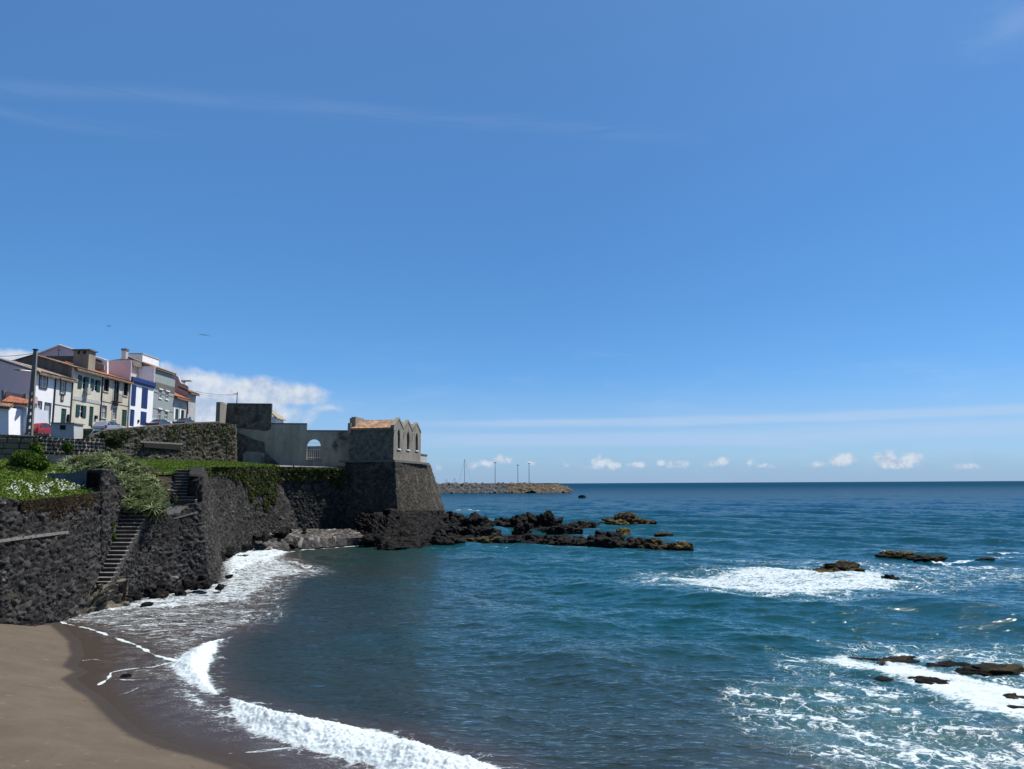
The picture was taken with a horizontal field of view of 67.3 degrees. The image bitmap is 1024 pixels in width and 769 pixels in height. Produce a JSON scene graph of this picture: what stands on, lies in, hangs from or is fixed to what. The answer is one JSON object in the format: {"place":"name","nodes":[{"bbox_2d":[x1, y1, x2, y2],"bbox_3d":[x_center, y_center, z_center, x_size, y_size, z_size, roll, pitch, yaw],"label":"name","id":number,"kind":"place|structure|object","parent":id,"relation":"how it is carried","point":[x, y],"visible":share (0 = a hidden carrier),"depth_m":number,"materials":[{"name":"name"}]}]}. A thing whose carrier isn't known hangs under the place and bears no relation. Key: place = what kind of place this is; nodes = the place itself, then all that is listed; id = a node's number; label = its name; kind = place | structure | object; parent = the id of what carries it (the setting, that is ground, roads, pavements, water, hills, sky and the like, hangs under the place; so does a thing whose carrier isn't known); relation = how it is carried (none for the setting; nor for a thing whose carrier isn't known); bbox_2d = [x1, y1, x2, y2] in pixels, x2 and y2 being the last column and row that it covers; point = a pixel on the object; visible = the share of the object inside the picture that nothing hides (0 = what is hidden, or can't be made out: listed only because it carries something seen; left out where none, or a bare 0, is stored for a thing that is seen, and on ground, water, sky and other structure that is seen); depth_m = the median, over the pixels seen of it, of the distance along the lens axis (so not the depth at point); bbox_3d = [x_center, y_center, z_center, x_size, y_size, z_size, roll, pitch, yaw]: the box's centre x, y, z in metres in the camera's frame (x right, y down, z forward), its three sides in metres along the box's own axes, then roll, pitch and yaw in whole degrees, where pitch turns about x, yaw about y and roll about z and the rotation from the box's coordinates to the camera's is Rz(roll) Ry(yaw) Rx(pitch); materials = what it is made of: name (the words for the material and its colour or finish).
{"place":"outdoors","nodes":[
{"label":"outdoors","id":0,"kind":"place"},
{"bbox_2d":[0,622,249,768],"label":"beach sand","id":1,"kind":"structure","parent":0,"point":[55,713],"depth_m":18.75,"materials":[{"name":"sand"}]},
{"bbox_2d":[0,469,129,625],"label":"stone wall","id":2,"kind":"structure","parent":1,"relation":"on","point":[50,570],"depth_m":34.59,"materials":[{"name":"stone"}]},
{"bbox_2d":[19,492,100,526],"bbox_3d":[-21.137,5.985,36.524,0.503,1.735,7.181,0,-7,-2],"label":"hanging growth","id":3,"kind":"object","parent":2,"relation":"hanging from","point":[50,505],"visible":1,"depth_m":35.71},
{"bbox_2d":[110,521,116,541],"bbox_3d":[-21.633,7.931,41.077,0.983,1.301,0.702,0,-7,0],"label":"shrub","id":4,"kind":"object","parent":2,"relation":"attached to","point":[113,533],"visible":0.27,"depth_m":41.11,"materials":[{"name":"green plant"}]},
{"bbox_2d":[77,578,129,615],"bbox_3d":[-21.244,10.360,35.669,4.338,1.885,8.941,0,-7,0],"label":"rock outcrop","id":5,"kind":"object","parent":1,"relation":"on","point":[99,597],"visible":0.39,"depth_m":37.66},
{"bbox_2d":[96,508,148,583],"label":"stone staircase","id":6,"kind":"structure","parent":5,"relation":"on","point":[128,531],"depth_m":40.91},
{"bbox_2d":[113,502,221,600],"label":"sea wall","id":7,"kind":"structure","parent":1,"relation":"on","point":[175,549],"depth_m":44.22,"materials":[{"name":"stone"}]},
{"bbox_2d":[126,574,232,606],"bbox_3d":[-18.636,11.189,41.763,3.940,1.019,9.387,-3,-8,21],"label":"loose rubble","id":8,"kind":"object","parent":1,"relation":"on","point":[204,582],"visible":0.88,"depth_m":42.35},
{"bbox_2d":[75,460,174,506],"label":"earth slope","id":9,"kind":"structure","parent":0,"point":[166,479],"depth_m":49.29,"materials":[{"name":"soil"}]},
{"bbox_2d":[61,450,177,519],"bbox_3d":[-23.454,6.004,46.233,10.240,4.403,3.604,-5,-9,31],"label":"understory","id":10,"kind":"object","parent":9,"relation":"on","point":[151,512],"visible":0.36,"depth_m":45.26,"materials":[{"name":"green plant"}]},
{"bbox_2d":[57,456,73,466],"bbox_3d":[-27.642,4.776,47.852,1.232,0.569,1.135,11,21,-42],"label":"agave rosette","id":11,"kind":"object","parent":10,"relation":"on","point":[68,460],"visible":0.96,"depth_m":47.89,"materials":[{"name":"green plant"}]},
{"bbox_2d":[59,460,74,471],"bbox_3d":[-27.478,5.035,47.359,1.217,0.562,1.121,-4,37,-44],"label":"agave rosette","id":12,"kind":"object","parent":10,"relation":"on","point":[66,465],"visible":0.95,"depth_m":47.41,"materials":[{"name":"green plant"}]},
{"bbox_2d":[123,500,143,512],"bbox_3d":[-21.122,6.890,43.188,1.307,0.614,1.431,19,-40,-33],"label":"agave rosette","id":13,"kind":"object","parent":10,"relation":"on","point":[135,505],"visible":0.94,"depth_m":43.06,"materials":[{"name":"green plant"}]},
{"bbox_2d":[141,502,164,514],"bbox_3d":[-20.064,6.856,42.953,1.333,0.616,1.229,-1,15,-24],"label":"agave rosette","id":14,"kind":"object","parent":10,"relation":"on","point":[153,507],"visible":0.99,"depth_m":42.91,"materials":[{"name":"green plant"}]},
{"bbox_2d":[152,504,188,516],"bbox_3d":[-21.506,7.856,47.870,3.718,0.620,7.849,2,-8,-20],"label":"stair landing","id":15,"kind":"object","parent":9,"relation":"on","point":[176,510],"visible":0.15,"depth_m":45.33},
{"bbox_2d":[173,470,197,504],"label":"stone staircase","id":16,"kind":"structure","parent":15,"relation":"on","point":[180,487],"depth_m":48.25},
{"bbox_2d":[252,528,363,550],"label":"pebble beach","id":17,"kind":"structure","parent":0,"point":[315,538],"depth_m":74.86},
{"bbox_2d":[221,526,306,558],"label":"loose rubble","id":18,"kind":"object","parent":17,"relation":"on","point":[264,537],"visible":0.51,"depth_m":68.96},
{"bbox_2d":[187,467,347,567],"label":"sea wall","id":19,"kind":"structure","parent":17,"relation":"on","point":[237,519],"depth_m":72.34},
{"bbox_2d":[206,464,346,510],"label":"ivy","id":20,"kind":"object","parent":19,"relation":"attached to","point":[272,475],"visible":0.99,"depth_m":75.14,"materials":[{"name":"green plant"}]},
{"bbox_2d":[354,508,455,549],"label":"rock outcrop","id":21,"kind":"object","parent":17,"relation":"on","point":[409,529],"visible":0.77,"depth_m":78.31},
{"bbox_2d":[339,460,445,529],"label":"bastion","id":22,"kind":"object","parent":21,"relation":"on","point":[379,486],"visible":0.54,"depth_m":84.62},
{"bbox_2d":[358,516,460,544],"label":"loose rubble","id":23,"kind":"object","parent":17,"relation":"on","point":[452,523],"visible":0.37,"depth_m":80.75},
{"bbox_2d":[348,417,420,461],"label":"gabled building","id":24,"kind":"structure","parent":0,"point":[396,439],"depth_m":85.63,"materials":[{"name":"paint"}]},
{"bbox_2d":[0,0,1023,483],"label":"sky","id":25,"kind":"structure","parent":0,"point":[576,241],"materials":[{"name":"blue"}]},
{"bbox_2d":[61,481,1023,768],"bbox_3d":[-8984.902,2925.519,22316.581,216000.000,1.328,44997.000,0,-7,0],"label":"sea","id":26,"kind":"structure","parent":0,"point":[741,635],"depth_m":29.15,"materials":[{"name":"liquid"}]},
{"bbox_2d":[424,535,467,544],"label":"rock","id":27,"kind":"object","parent":26,"relation":"in","point":[439,540],"visible":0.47,"depth_m":75.34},
{"bbox_2d":[446,511,466,519],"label":"rock","id":28,"kind":"object","parent":26,"relation":"in","point":[458,516],"visible":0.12,"depth_m":116.66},
{"bbox_2d":[458,512,495,526],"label":"rock","id":29,"kind":"object","parent":26,"relation":"in","point":[475,519],"visible":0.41,"depth_m":104.83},
{"bbox_2d":[455,525,501,536],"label":"rock","id":30,"kind":"object","parent":26,"relation":"in","point":[472,530],"visible":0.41,"depth_m":87.44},
{"bbox_2d":[460,535,502,542],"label":"rock","id":31,"kind":"object","parent":26,"relation":"in","point":[488,539],"visible":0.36,"depth_m":78.01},
{"bbox_2d":[437,482,572,493],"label":"breakwater","id":32,"kind":"object","parent":26,"relation":"in","point":[482,487],"visible":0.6,"depth_m":490.65,"materials":[{"name":"stone"}]},
{"bbox_2d":[506,514,527,526],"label":"rock","id":33,"kind":"object","parent":26,"relation":"in","point":[515,519],"visible":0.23,"depth_m":105.27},
{"bbox_2d":[511,521,531,534],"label":"rock","id":34,"kind":"object","parent":26,"relation":"in","point":[521,528],"visible":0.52,"depth_m":90.12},
{"bbox_2d":[495,533,549,544],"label":"rock","id":35,"kind":"object","parent":26,"relation":"in","point":[534,538],"visible":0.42,"depth_m":74.71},
{"bbox_2d":[458,520,604,531],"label":"loose rubble","id":36,"kind":"object","parent":26,"relation":"in","point":[590,524],"visible":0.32,"depth_m":102.93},
{"bbox_2d":[447,534,632,540],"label":"loose rubble","id":37,"kind":"object","parent":26,"relation":"in","point":[551,537],"visible":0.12,"depth_m":81.50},
{"bbox_2d":[526,510,563,527],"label":"rock","id":38,"kind":"object","parent":26,"relation":"in","point":[546,519],"visible":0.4,"depth_m":100.34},
{"bbox_2d":[545,521,582,534],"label":"rock","id":39,"kind":"object","parent":26,"relation":"in","point":[569,528],"visible":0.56,"depth_m":90.63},
{"bbox_2d":[547,537,587,546],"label":"rock","id":40,"kind":"object","parent":26,"relation":"in","point":[563,541],"visible":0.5,"depth_m":75.18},
{"bbox_2d":[587,530,627,547],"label":"rock","id":41,"kind":"object","parent":26,"relation":"in","point":[608,539],"visible":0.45,"depth_m":72.62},
{"bbox_2d":[603,518,628,524],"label":"rock","id":42,"kind":"object","parent":26,"relation":"in","point":[609,521],"visible":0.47,"depth_m":110.53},
{"bbox_2d":[615,528,630,534],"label":"rock","id":43,"kind":"object","parent":26,"relation":"in","point":[625,531],"visible":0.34,"depth_m":86.61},
{"bbox_2d":[601,511,656,524],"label":"rock","id":44,"kind":"object","parent":26,"relation":"in","point":[630,517],"visible":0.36,"depth_m":112.41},
{"bbox_2d":[626,537,668,549],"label":"rock","id":45,"kind":"object","parent":26,"relation":"in","point":[653,543],"visible":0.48,"depth_m":71.77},
{"bbox_2d":[654,532,672,536],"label":"rock","id":46,"kind":"object","parent":26,"relation":"in","point":[659,534],"visible":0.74,"depth_m":88.71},
{"bbox_2d":[667,541,693,550],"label":"rock","id":47,"kind":"object","parent":26,"relation":"in","point":[681,546],"visible":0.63,"depth_m":69.53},
{"bbox_2d":[813,560,864,571],"bbox_3d":[22.342,12.660,52.358,3.384,1.289,3.040,0,-7,0],"label":"rock","id":48,"kind":"object","parent":26,"relation":"in","point":[841,565],"visible":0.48,"depth_m":52.08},
{"bbox_2d":[872,676,893,680],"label":"reef rock","id":49,"kind":"object","parent":26,"relation":"in","point":[881,678],"visible":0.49,"depth_m":23.29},
{"bbox_2d":[849,656,919,665],"bbox_3d":[12.506,9.361,25.720,2.414,0.446,1.429,0,-7,0],"label":"reef rock","id":50,"kind":"object","parent":26,"relation":"in","point":[903,659],"visible":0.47,"depth_m":25.69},
{"bbox_2d":[881,574,900,579],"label":"rock","id":51,"kind":"object","parent":26,"relation":"in","point":[891,576],"visible":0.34,"depth_m":46.44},
{"bbox_2d":[874,550,915,558],"bbox_3d":[31.551,13.996,62.693,3.540,0.878,2.426,-5,-9,32],"label":"rock","id":52,"kind":"object","parent":26,"relation":"in","point":[893,554],"visible":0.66,"depth_m":62.51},
{"bbox_2d":[902,554,946,561],"bbox_3d":[32.474,13.643,60.185,3.529,0.628,3.012,-4,-8,29],"label":"rock","id":53,"kind":"object","parent":26,"relation":"in","point":[923,557],"visible":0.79,"depth_m":59.56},
{"bbox_2d":[907,676,949,684],"bbox_3d":[12.727,9.021,22.945,1.681,0.528,1.192,0,-7,0],"label":"reef rock","id":54,"kind":"object","parent":26,"relation":"in","point":[926,680],"visible":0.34,"depth_m":22.98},
{"bbox_2d":[924,660,970,666],"bbox_3d":[14.266,9.304,25.307,1.780,0.361,1.022,0,-7,0],"label":"reef rock","id":55,"kind":"object","parent":26,"relation":"in","point":[948,663],"visible":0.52,"depth_m":25.16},
{"bbox_2d":[974,557,994,560],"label":"rock","id":56,"kind":"object","parent":26,"relation":"in","point":[988,558],"visible":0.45,"depth_m":58.24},
{"bbox_2d":[955,662,1023,675],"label":"reef rock","id":57,"kind":"object","parent":26,"relation":"in","point":[988,669],"visible":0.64,"depth_m":24.28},
{"bbox_2d":[1003,693,1023,698],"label":"reef rock","id":58,"kind":"object","parent":26,"relation":"in","point":[1011,695],"visible":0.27,"depth_m":21.11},
{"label":"green bank","id":59,"kind":"structure","parent":0,"visible":0},
{"bbox_2d":[0,465,22,472],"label":"shrub","id":60,"kind":"object","parent":59,"relation":"on","point":[12,468],"visible":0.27,"depth_m":41.14,"materials":[{"name":"green plant"}]},
{"bbox_2d":[0,434,38,459],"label":"block wall","id":61,"kind":"structure","parent":59,"relation":"on","point":[10,445],"depth_m":57.76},
{"bbox_2d":[6,449,49,472],"bbox_3d":[-27.979,4.735,44.375,2.235,1.984,2.072,-5,-9,31],"label":"shrub","id":62,"kind":"object","parent":59,"relation":"on","point":[28,460],"visible":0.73,"depth_m":43.77,"materials":[{"name":"green plant"}]},
{"bbox_2d":[28,442,44,456],"bbox_3d":[-28.695,4.058,46.411,0.894,1.216,0.916,4,-9,-31],"label":"shrub","id":63,"kind":"object","parent":59,"relation":"on","point":[37,447],"visible":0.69,"depth_m":46.23,"materials":[{"name":"green plant"}]},
{"bbox_2d":[0,458,94,500],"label":"ground cover","id":64,"kind":"object","parent":59,"relation":"on","point":[35,480],"visible":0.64,"depth_m":38.35,"materials":[{"name":"green plant"}]},
{"bbox_2d":[6,471,91,495],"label":"daisies","id":65,"kind":"object","parent":64,"relation":"on","point":[47,485],"visible":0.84,"depth_m":37.96,"materials":[{"name":"white plant"}]},
{"bbox_2d":[47,455,71,463],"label":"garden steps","id":66,"kind":"structure","parent":59,"relation":"on","point":[52,459],"depth_m":55.30,"materials":[{"name":"concrete"}]},
{"bbox_2d":[38,437,104,457],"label":"block wall","id":67,"kind":"structure","parent":59,"relation":"on","point":[52,446],"depth_m":61.14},
{"bbox_2d":[61,441,73,454],"bbox_3d":[-34.223,4.909,59.172,0.896,1.138,0.529,0,-7,0],"label":"climbing plant","id":68,"kind":"object","parent":67,"relation":"attached to","point":[65,446],"visible":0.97,"depth_m":59.11,"materials":[{"name":"green plant"}]},
{"bbox_2d":[47,468,103,485],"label":"plaster wall","id":69,"kind":"structure","parent":59,"relation":"on","point":[79,477],"depth_m":41.88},
{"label":"street","id":70,"kind":"structure","parent":0,"visible":0},
{"bbox_2d":[0,402,21,434],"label":"shed","id":71,"kind":"structure","parent":70,"relation":"on","point":[10,420],"depth_m":72.53,"materials":[{"name":"white paint"}]},
{"bbox_2d":[1,390,48,436],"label":"garage","id":72,"kind":"structure","parent":70,"relation":"on","point":[41,416],"depth_m":75.72,"materials":[{"name":"paint"}]},
{"bbox_2d":[14,349,38,435],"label":"utility pole","id":73,"kind":"object","parent":70,"relation":"on","point":[31,401],"visible":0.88,"depth_m":66.86,"materials":[{"name":"concrete"}]},
{"bbox_2d":[0,358,60,424],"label":"row house","id":74,"kind":"structure","parent":70,"relation":"on","point":[12,380],"depth_m":80.89,"materials":[{"name":"white paint"}]},
{"bbox_2d":[40,375,46,387],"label":"window","id":75,"kind":"structure","parent":74,"relation":"in","point":[42,378],"depth_m":82.27,"materials":[{"name":"white paint"}]},
{"bbox_2d":[33,423,50,436],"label":"parked car","id":76,"kind":"object","parent":70,"relation":"on","point":[44,428],"visible":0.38,"depth_m":75.54,"materials":[{"name":"red paint"}]},
{"bbox_2d":[15,361,77,422],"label":"row house","id":77,"kind":"structure","parent":70,"relation":"on","point":[63,399],"depth_m":85.94,"materials":[{"name":"white paint"}]},
{"bbox_2d":[61,408,65,422],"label":"door","id":78,"kind":"structure","parent":77,"relation":"in","point":[62,410],"depth_m":85.87,"materials":[{"name":"green paint"}]},
{"bbox_2d":[12,349,106,428],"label":"row house","id":79,"kind":"structure","parent":70,"relation":"on","point":[87,399],"depth_m":90.11,"materials":[{"name":"beige paint"}]},
{"bbox_2d":[88,407,92,425],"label":"door","id":80,"kind":"structure","parent":79,"relation":"in","point":[91,408],"depth_m":91.39,"materials":[{"name":"green paint"}]},
{"bbox_2d":[46,351,73,362],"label":"building","id":81,"kind":"structure","parent":70,"relation":"on","point":[65,358],"depth_m":95.13,"materials":[{"name":"paint"}]},
{"bbox_2d":[50,422,84,438],"bbox_3d":[-37.791,3.966,65.354,2.069,1.394,1.600,0,-7,0],"label":"utility cabinet","id":82,"kind":"object","parent":70,"relation":"on","point":[67,430],"visible":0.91,"depth_m":64.67,"materials":[{"name":"grey paint"}]},
{"bbox_2d":[38,344,106,359],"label":"gable house","id":83,"kind":"structure","parent":70,"relation":"on","point":[63,350],"depth_m":101.39,"materials":[{"name":"paint"}]},
{"bbox_2d":[83,429,99,438],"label":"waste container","id":84,"kind":"object","parent":70,"relation":"on","point":[87,431],"visible":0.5,"depth_m":66.26,"materials":[{"name":"green plastic"}]},
{"bbox_2d":[65,361,133,427],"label":"row house","id":85,"kind":"structure","parent":70,"relation":"on","point":[116,399],"depth_m":97.12,"materials":[{"name":"beige paint"}]},
{"bbox_2d":[95,358,107,373],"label":"roof annex","id":86,"kind":"object","parent":85,"relation":"on","point":[101,365],"visible":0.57,"depth_m":98.55,"materials":[{"name":"white paint"}]},
{"bbox_2d":[113,381,118,400],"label":"window","id":87,"kind":"structure","parent":85,"relation":"in","point":[116,384],"depth_m":97.26,"materials":[{"name":"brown wood"}]},
{"bbox_2d":[121,410,125,425],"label":"door","id":88,"kind":"structure","parent":85,"relation":"in","point":[123,422],"depth_m":99.15,"materials":[{"name":"green paint"}]},
{"bbox_2d":[91,421,123,430],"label":"parked car","id":89,"kind":"object","parent":70,"relation":"on","point":[101,425],"visible":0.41,"depth_m":85.12,"materials":[{"name":"silver metal"}]},
{"bbox_2d":[116,359,142,377],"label":"tiled roof house","id":90,"kind":"structure","parent":70,"relation":"on","point":[136,365],"depth_m":106.39,"materials":[{"name":"grey paint"}]},
{"bbox_2d":[105,360,155,426],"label":"row house","id":91,"kind":"structure","parent":70,"relation":"on","point":[141,402],"depth_m":102.40,"materials":[{"name":"white paint"}]},
{"bbox_2d":[129,409,133,425],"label":"door","id":92,"kind":"structure","parent":91,"relation":"in","point":[131,411],"depth_m":101.20,"materials":[{"name":"blue paint"}]},
{"bbox_2d":[131,385,136,405],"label":"window","id":93,"kind":"structure","parent":91,"relation":"in","point":[133,391],"depth_m":101.50,"materials":[{"name":"blue paint"}]},
{"bbox_2d":[140,411,146,424],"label":"door","id":94,"kind":"structure","parent":91,"relation":"in","point":[143,414],"depth_m":104.21,"materials":[{"name":"blue paint"}]},
{"bbox_2d":[141,387,147,408],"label":"window","id":95,"kind":"structure","parent":91,"relation":"in","point":[144,401],"depth_m":104.55,"materials":[{"name":"blue paint"}]},
{"bbox_2d":[127,357,175,423],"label":"row house","id":96,"kind":"structure","parent":70,"relation":"on","point":[163,395],"depth_m":109.70,"materials":[{"name":"grey paint"}]},
{"bbox_2d":[121,348,128,358],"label":"chimney stack","id":97,"kind":"object","parent":96,"relation":"on","point":[124,354],"visible":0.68,"depth_m":109.52,"materials":[{"name":"grey paint"}]},
{"bbox_2d":[128,353,159,366],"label":"flat roof building","id":98,"kind":"structure","parent":96,"relation":"on","point":[146,358],"depth_m":112.36,"materials":[{"name":"white paint"}]},
{"bbox_2d":[145,419,171,425],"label":"parked car","id":99,"kind":"object","parent":70,"relation":"on","point":[158,421],"visible":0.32,"depth_m":99.75,"materials":[{"name":"grey metal"}]},
{"bbox_2d":[173,392,190,421],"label":"row house","id":100,"kind":"structure","parent":70,"relation":"on","point":[180,406],"depth_m":115.91,"materials":[{"name":"grey paint"}]},
{"bbox_2d":[172,418,195,423],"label":"parked car","id":101,"kind":"object","parent":70,"relation":"on","point":[184,420],"visible":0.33,"depth_m":108.46,"materials":[{"name":"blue metal"}]},
{"bbox_2d":[173,375,199,421],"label":"row house","id":102,"kind":"structure","parent":70,"relation":"on","point":[182,388],"depth_m":118.90,"materials":[{"name":"grey paint"}]},
{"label":"grass terrace","id":103,"kind":"structure","parent":0,"visible":0},
{"bbox_2d":[84,421,237,461],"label":"retaining wall","id":104,"kind":"structure","parent":103,"relation":"on","point":[196,452],"depth_m":76.34,"materials":[{"name":"stone"}]},
{"bbox_2d":[99,431,131,448],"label":"climbing plant","id":105,"kind":"object","parent":104,"relation":"attached to","point":[112,441],"visible":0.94,"depth_m":67.25,"materials":[{"name":"green plant"}]},
{"bbox_2d":[89,422,234,452],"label":"wall growth","id":106,"kind":"object","parent":104,"relation":"attached to","point":[189,428],"depth_m":78.27,"materials":[{"name":"green plant"}]},
{"bbox_2d":[119,458,278,474],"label":"grass","id":107,"kind":"structure","parent":103,"relation":"on","point":[171,466],"depth_m":63.62,"materials":[{"name":"green plant"}]},
{"label":"fort courtyard","id":108,"kind":"structure","parent":0,"visible":0},
{"bbox_2d":[216,402,348,467],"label":"fort wall","id":109,"kind":"structure","parent":108,"relation":"on","point":[262,438],"depth_m":88.83,"materials":[{"name":"grey paint"}]},
{"bbox_2d":[307,446,320,459],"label":"courtyard wall","id":110,"kind":"structure","parent":108,"relation":"on","point":[311,453],"depth_m":98.34,"materials":[{"name":"metal"}]},
{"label":"hinterland","id":111,"kind":"structure","parent":0,"visible":0},
{"bbox_2d":[272,410,285,422],"bbox_3d":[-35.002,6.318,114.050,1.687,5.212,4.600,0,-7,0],"label":"distant house","id":112,"kind":"structure","parent":111,"relation":"on","point":[277,417],"depth_m":113.70,"materials":[{"name":"white paint"}]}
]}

